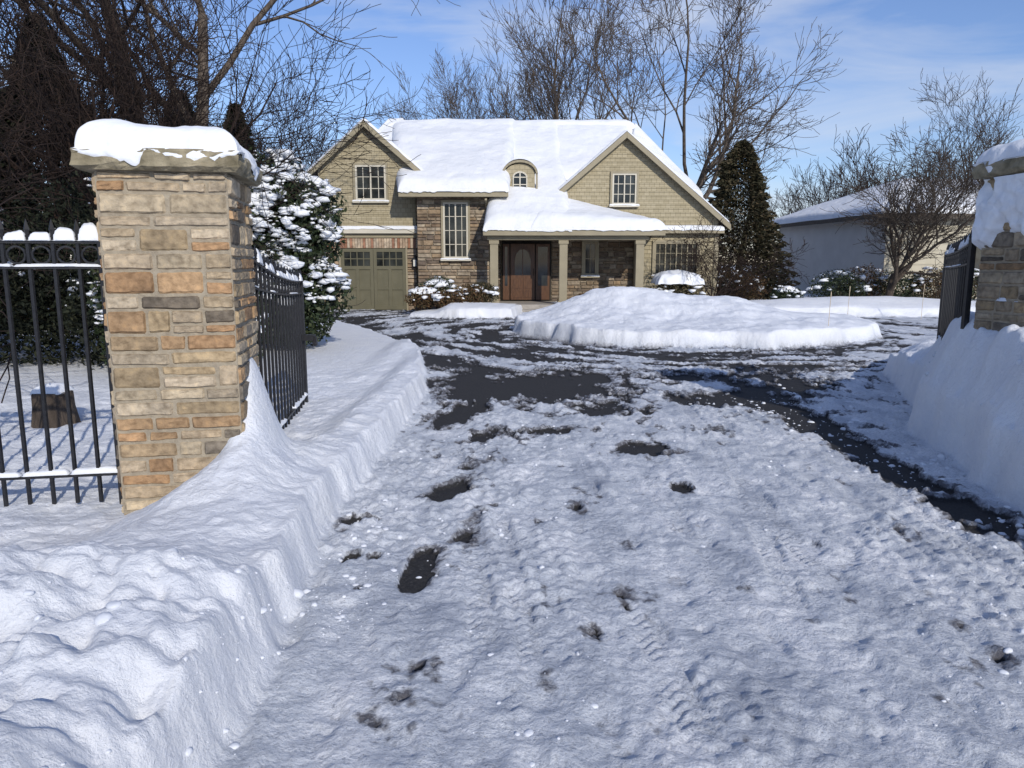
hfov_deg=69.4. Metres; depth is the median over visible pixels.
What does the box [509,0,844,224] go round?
bare tree
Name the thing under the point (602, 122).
ridge snow
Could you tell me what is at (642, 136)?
roof snow
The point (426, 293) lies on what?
foundation shrub
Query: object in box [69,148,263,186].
cap stone
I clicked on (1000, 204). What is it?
plastered snow
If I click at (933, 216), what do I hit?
bare tree
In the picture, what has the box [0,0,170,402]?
bare tree
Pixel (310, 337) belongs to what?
gate latch
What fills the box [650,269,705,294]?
boxwood
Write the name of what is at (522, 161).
dormer trim
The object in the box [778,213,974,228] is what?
roof
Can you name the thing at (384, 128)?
roof snow
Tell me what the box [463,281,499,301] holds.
foundation shrub
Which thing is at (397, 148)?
roof snow
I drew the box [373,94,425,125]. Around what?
bare tree
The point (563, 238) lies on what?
trim and columns
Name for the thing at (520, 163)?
dormer snow
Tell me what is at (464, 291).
foundation shrub
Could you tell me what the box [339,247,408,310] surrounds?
garage door
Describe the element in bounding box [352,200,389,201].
sill snow
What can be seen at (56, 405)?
tree stump
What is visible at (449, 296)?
foundation shrub
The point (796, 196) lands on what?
distant tree line
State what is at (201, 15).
bare tree
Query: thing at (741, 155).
arborvitae
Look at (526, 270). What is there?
front door
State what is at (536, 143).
roof snow
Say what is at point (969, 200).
roof snow
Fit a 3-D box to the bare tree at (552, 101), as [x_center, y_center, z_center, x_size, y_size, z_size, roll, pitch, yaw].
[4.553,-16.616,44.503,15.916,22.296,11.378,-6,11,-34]
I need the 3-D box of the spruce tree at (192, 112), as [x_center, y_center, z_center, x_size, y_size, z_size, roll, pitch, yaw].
[-8.556,-4.529,19.650,5.042,6.294,4.909,4,10,22]
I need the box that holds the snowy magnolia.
[249,147,364,347]
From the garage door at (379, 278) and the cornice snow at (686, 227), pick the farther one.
the garage door at (379, 278)
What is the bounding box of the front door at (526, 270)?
[502,241,550,300]
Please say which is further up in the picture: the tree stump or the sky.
the sky
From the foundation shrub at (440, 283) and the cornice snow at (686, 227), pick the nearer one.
the foundation shrub at (440, 283)
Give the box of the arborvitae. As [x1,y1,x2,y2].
[708,140,800,299]
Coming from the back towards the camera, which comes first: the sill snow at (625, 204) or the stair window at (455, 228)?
the sill snow at (625, 204)
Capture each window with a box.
[352,163,389,202]
[440,200,470,260]
[581,240,599,277]
[609,171,638,206]
[651,240,700,276]
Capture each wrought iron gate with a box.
[251,245,307,428]
[936,230,976,339]
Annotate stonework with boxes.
[326,198,633,309]
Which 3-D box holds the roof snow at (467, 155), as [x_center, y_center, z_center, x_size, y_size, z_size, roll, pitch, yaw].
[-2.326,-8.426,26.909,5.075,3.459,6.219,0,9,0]
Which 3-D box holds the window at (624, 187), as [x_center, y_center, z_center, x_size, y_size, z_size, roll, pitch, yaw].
[3.830,-6.631,25.179,1.020,1.180,0.150,0,9,0]
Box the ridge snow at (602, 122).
[386,119,634,128]
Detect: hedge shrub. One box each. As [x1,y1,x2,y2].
[717,268,768,299]
[717,275,732,295]
[805,269,869,296]
[832,263,901,295]
[868,270,930,297]
[904,265,976,298]
[929,268,979,300]
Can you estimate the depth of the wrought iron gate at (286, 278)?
6.68 m
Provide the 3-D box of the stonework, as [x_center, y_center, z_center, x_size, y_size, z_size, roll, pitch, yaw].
[-1.150,-4.466,25.576,10.895,3.833,1.139,0,9,0]
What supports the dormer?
attached to the roof at (315, 174)
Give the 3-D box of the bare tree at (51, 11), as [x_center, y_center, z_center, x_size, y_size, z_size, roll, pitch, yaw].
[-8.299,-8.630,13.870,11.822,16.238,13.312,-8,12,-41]
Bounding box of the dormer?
[506,164,534,187]
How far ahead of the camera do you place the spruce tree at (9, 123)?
17.43 m
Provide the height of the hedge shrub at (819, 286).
1.488 m
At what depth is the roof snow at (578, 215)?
23.51 m
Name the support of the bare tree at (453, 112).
on the snow covered ground and driveway
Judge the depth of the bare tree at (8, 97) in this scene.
14.78 m
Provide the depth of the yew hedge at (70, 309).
10.92 m
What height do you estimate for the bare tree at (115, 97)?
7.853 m
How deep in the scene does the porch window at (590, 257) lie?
26.09 m
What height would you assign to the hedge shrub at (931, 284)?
1.585 m
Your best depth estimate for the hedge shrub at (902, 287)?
25.29 m
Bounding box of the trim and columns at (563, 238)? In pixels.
[308,121,730,302]
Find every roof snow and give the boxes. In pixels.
[305,118,362,171]
[364,118,422,169]
[378,118,404,139]
[392,118,513,192]
[483,120,571,231]
[531,198,666,231]
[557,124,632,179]
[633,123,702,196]
[770,179,899,223]
[886,178,981,213]
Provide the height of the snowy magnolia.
3.715 m
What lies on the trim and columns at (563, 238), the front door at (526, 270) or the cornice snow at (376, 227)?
the cornice snow at (376, 227)
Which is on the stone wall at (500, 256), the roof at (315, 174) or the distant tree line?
the roof at (315, 174)
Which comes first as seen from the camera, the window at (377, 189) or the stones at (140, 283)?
the stones at (140, 283)
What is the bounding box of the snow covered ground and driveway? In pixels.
[0,266,1023,767]
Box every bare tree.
[0,0,101,345]
[0,0,165,203]
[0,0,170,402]
[0,0,348,315]
[0,0,430,296]
[0,0,458,126]
[14,0,203,123]
[220,39,349,179]
[370,1,575,125]
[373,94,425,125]
[479,0,696,120]
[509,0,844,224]
[820,78,1023,298]
[876,68,1021,192]
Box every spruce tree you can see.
[0,15,97,331]
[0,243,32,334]
[158,89,195,126]
[221,103,317,343]
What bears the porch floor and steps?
on the snow covered ground and driveway
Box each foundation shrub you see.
[404,285,437,310]
[416,275,456,307]
[431,289,464,307]
[455,284,489,302]
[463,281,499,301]
[769,285,805,299]
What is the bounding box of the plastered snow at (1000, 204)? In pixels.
[972,173,1023,301]
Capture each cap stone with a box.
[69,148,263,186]
[972,156,1023,178]
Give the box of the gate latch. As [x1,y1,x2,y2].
[302,334,317,345]
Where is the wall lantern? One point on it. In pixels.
(414, 261)
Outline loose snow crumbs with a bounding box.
[0,335,1023,767]
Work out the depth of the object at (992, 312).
6.10 m
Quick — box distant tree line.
[0,32,963,267]
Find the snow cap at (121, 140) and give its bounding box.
[71,119,259,180]
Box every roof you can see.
[311,121,726,228]
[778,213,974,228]
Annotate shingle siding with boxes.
[318,127,718,295]
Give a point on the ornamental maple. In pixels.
(726, 285)
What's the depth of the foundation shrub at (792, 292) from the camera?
24.03 m
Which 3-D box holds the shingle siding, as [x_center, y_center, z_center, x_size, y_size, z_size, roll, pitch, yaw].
[0.250,-5.638,25.426,13.700,6.200,0.060,0,9,0]
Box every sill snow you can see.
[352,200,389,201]
[441,258,470,259]
[609,204,639,205]
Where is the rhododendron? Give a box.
[85,257,265,364]
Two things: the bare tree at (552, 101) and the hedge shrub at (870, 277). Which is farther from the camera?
the bare tree at (552, 101)
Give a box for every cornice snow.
[341,226,416,229]
[665,225,724,230]
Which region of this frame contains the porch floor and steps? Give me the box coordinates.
[500,301,554,311]
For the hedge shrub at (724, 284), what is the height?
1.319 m
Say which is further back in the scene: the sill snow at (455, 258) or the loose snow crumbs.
the sill snow at (455, 258)
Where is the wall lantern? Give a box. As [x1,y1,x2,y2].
[412,256,417,266]
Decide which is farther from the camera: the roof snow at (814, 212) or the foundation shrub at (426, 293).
the roof snow at (814, 212)
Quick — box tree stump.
[30,383,80,427]
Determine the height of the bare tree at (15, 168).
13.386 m
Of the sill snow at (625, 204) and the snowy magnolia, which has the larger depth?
the sill snow at (625, 204)
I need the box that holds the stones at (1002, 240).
[973,179,1023,330]
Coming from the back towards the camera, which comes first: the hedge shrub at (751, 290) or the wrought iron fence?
the hedge shrub at (751, 290)
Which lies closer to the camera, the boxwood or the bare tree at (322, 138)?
the boxwood
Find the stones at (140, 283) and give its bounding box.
[91,172,260,514]
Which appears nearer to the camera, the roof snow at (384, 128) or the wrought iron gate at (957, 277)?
the wrought iron gate at (957, 277)
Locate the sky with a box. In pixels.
[0,0,1023,263]
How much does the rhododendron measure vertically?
2.267 m
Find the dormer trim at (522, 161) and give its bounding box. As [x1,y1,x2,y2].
[503,160,537,188]
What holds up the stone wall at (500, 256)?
on the snow covered ground and driveway
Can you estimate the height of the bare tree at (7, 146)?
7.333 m
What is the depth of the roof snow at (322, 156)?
24.77 m
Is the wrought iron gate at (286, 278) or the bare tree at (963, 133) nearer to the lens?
the wrought iron gate at (286, 278)
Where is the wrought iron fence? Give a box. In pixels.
[0,219,121,506]
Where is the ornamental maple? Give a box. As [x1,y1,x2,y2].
[648,212,813,299]
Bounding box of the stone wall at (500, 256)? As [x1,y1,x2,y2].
[331,198,717,308]
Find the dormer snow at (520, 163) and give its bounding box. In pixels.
[505,159,534,170]
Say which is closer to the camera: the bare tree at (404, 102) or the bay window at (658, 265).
the bay window at (658, 265)
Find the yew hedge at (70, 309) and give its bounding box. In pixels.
[0,169,106,369]
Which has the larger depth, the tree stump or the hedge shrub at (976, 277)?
the hedge shrub at (976, 277)
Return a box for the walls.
[777,218,976,297]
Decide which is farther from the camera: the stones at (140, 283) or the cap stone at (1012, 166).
the cap stone at (1012, 166)
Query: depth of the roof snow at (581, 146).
28.09 m

